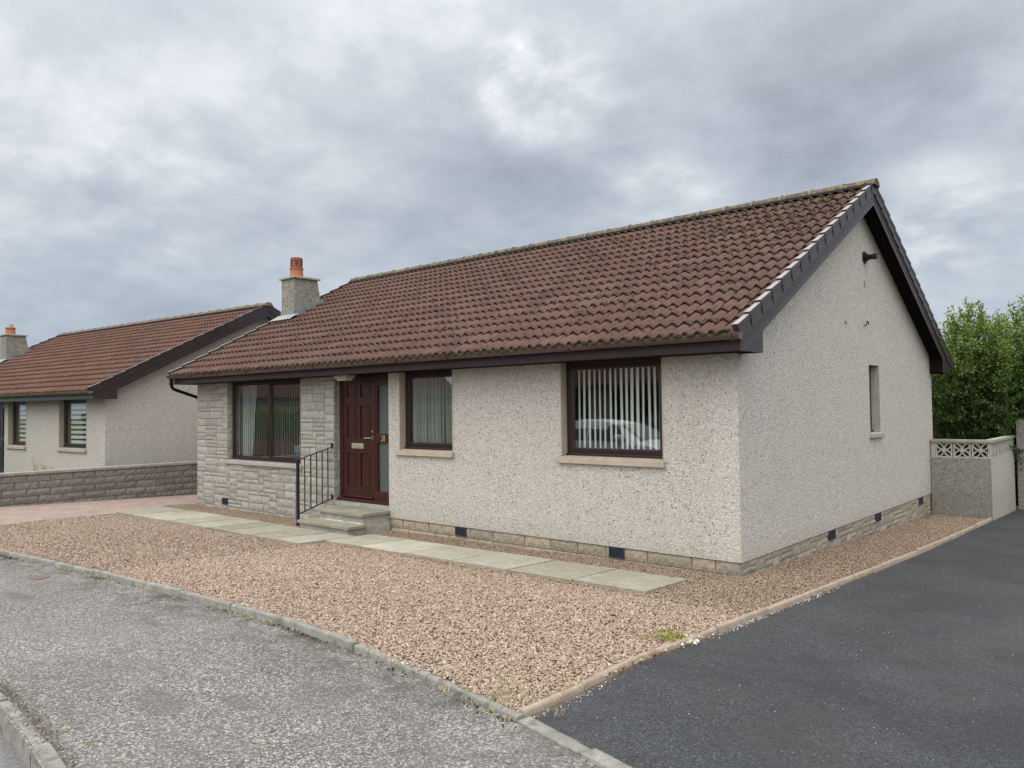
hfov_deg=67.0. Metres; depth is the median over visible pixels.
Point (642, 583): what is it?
path
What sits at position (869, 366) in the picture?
window
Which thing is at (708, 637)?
mortar crumbs
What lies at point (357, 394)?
door
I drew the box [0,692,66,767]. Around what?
road kerb
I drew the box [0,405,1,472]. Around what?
door
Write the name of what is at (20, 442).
window
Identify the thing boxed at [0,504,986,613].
gravel
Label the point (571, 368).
window
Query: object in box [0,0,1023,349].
sky
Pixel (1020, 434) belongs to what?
boundary wall
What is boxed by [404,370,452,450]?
window
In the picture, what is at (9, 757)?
road
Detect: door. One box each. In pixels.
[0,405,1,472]
[343,379,373,498]
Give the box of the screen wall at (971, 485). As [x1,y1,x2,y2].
[930,435,1015,520]
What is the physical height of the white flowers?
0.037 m
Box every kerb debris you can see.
[0,678,81,767]
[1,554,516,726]
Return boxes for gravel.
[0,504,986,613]
[108,544,744,710]
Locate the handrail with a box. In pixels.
[294,443,332,527]
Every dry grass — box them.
[6,688,118,763]
[14,558,509,721]
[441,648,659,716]
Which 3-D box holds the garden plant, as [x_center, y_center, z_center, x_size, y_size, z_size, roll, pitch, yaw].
[-10.280,2.143,16.985,0.044,1.160,0.458,-2,-2,41]
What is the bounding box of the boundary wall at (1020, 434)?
[1016,419,1023,509]
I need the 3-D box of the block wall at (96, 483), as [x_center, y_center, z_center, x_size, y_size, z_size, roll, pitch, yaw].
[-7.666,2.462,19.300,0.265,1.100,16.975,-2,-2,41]
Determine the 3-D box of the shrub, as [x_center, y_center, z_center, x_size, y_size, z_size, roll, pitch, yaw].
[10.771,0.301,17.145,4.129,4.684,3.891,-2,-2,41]
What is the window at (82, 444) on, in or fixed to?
in the bungalow at (101, 396)
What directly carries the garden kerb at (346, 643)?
on the ground
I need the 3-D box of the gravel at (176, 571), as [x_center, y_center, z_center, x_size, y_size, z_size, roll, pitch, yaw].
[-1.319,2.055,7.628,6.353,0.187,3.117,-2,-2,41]
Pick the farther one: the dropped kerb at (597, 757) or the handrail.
the handrail
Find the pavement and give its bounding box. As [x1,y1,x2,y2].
[0,555,600,767]
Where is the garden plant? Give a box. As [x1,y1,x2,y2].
[33,456,54,470]
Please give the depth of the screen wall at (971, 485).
14.50 m
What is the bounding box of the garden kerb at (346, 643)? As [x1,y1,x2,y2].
[0,549,524,723]
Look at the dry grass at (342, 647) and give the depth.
6.47 m
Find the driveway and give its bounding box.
[534,509,1023,767]
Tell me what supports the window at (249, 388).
in the bungalow at (738, 390)
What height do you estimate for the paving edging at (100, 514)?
0.382 m
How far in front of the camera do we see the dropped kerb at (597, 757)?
3.98 m
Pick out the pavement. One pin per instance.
(126, 675)
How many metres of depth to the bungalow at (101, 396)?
20.15 m
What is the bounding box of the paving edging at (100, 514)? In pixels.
[6,503,196,524]
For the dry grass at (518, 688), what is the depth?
4.71 m
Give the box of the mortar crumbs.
[534,587,839,716]
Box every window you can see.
[12,402,25,444]
[63,400,85,447]
[231,379,300,463]
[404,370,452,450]
[566,357,662,458]
[869,366,873,431]
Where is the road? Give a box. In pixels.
[0,732,25,767]
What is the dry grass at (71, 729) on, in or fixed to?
on the pavement
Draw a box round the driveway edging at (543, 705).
[518,518,991,717]
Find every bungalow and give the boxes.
[0,302,280,472]
[166,178,952,577]
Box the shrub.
[931,295,1023,505]
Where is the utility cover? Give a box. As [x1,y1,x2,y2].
[28,575,48,579]
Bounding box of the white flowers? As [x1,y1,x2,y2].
[670,634,713,647]
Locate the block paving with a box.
[0,494,197,523]
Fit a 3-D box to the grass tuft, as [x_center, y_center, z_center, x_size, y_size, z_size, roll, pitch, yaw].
[1.158,1.938,5.981,0.380,0.053,0.456,-1,-2,-2]
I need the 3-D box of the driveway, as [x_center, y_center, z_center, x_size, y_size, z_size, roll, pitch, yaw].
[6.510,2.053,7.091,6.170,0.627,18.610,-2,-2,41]
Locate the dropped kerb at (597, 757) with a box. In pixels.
[518,716,631,767]
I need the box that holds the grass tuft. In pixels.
[639,626,688,644]
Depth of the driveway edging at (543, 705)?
6.21 m
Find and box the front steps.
[297,505,389,535]
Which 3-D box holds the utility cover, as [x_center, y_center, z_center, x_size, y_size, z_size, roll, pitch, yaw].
[-5.181,2.125,8.479,0.243,0.018,0.168,-2,-2,35]
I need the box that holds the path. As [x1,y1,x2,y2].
[115,506,686,594]
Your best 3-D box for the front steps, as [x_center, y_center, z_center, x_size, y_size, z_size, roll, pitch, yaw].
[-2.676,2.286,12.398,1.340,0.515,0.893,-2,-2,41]
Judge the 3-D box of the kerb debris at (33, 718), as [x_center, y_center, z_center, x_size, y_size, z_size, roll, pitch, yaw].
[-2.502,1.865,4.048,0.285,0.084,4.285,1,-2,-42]
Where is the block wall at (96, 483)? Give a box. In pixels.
[0,461,197,506]
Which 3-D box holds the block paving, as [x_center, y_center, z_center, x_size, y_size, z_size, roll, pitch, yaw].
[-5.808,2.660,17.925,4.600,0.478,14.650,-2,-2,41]
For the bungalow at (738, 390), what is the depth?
11.26 m

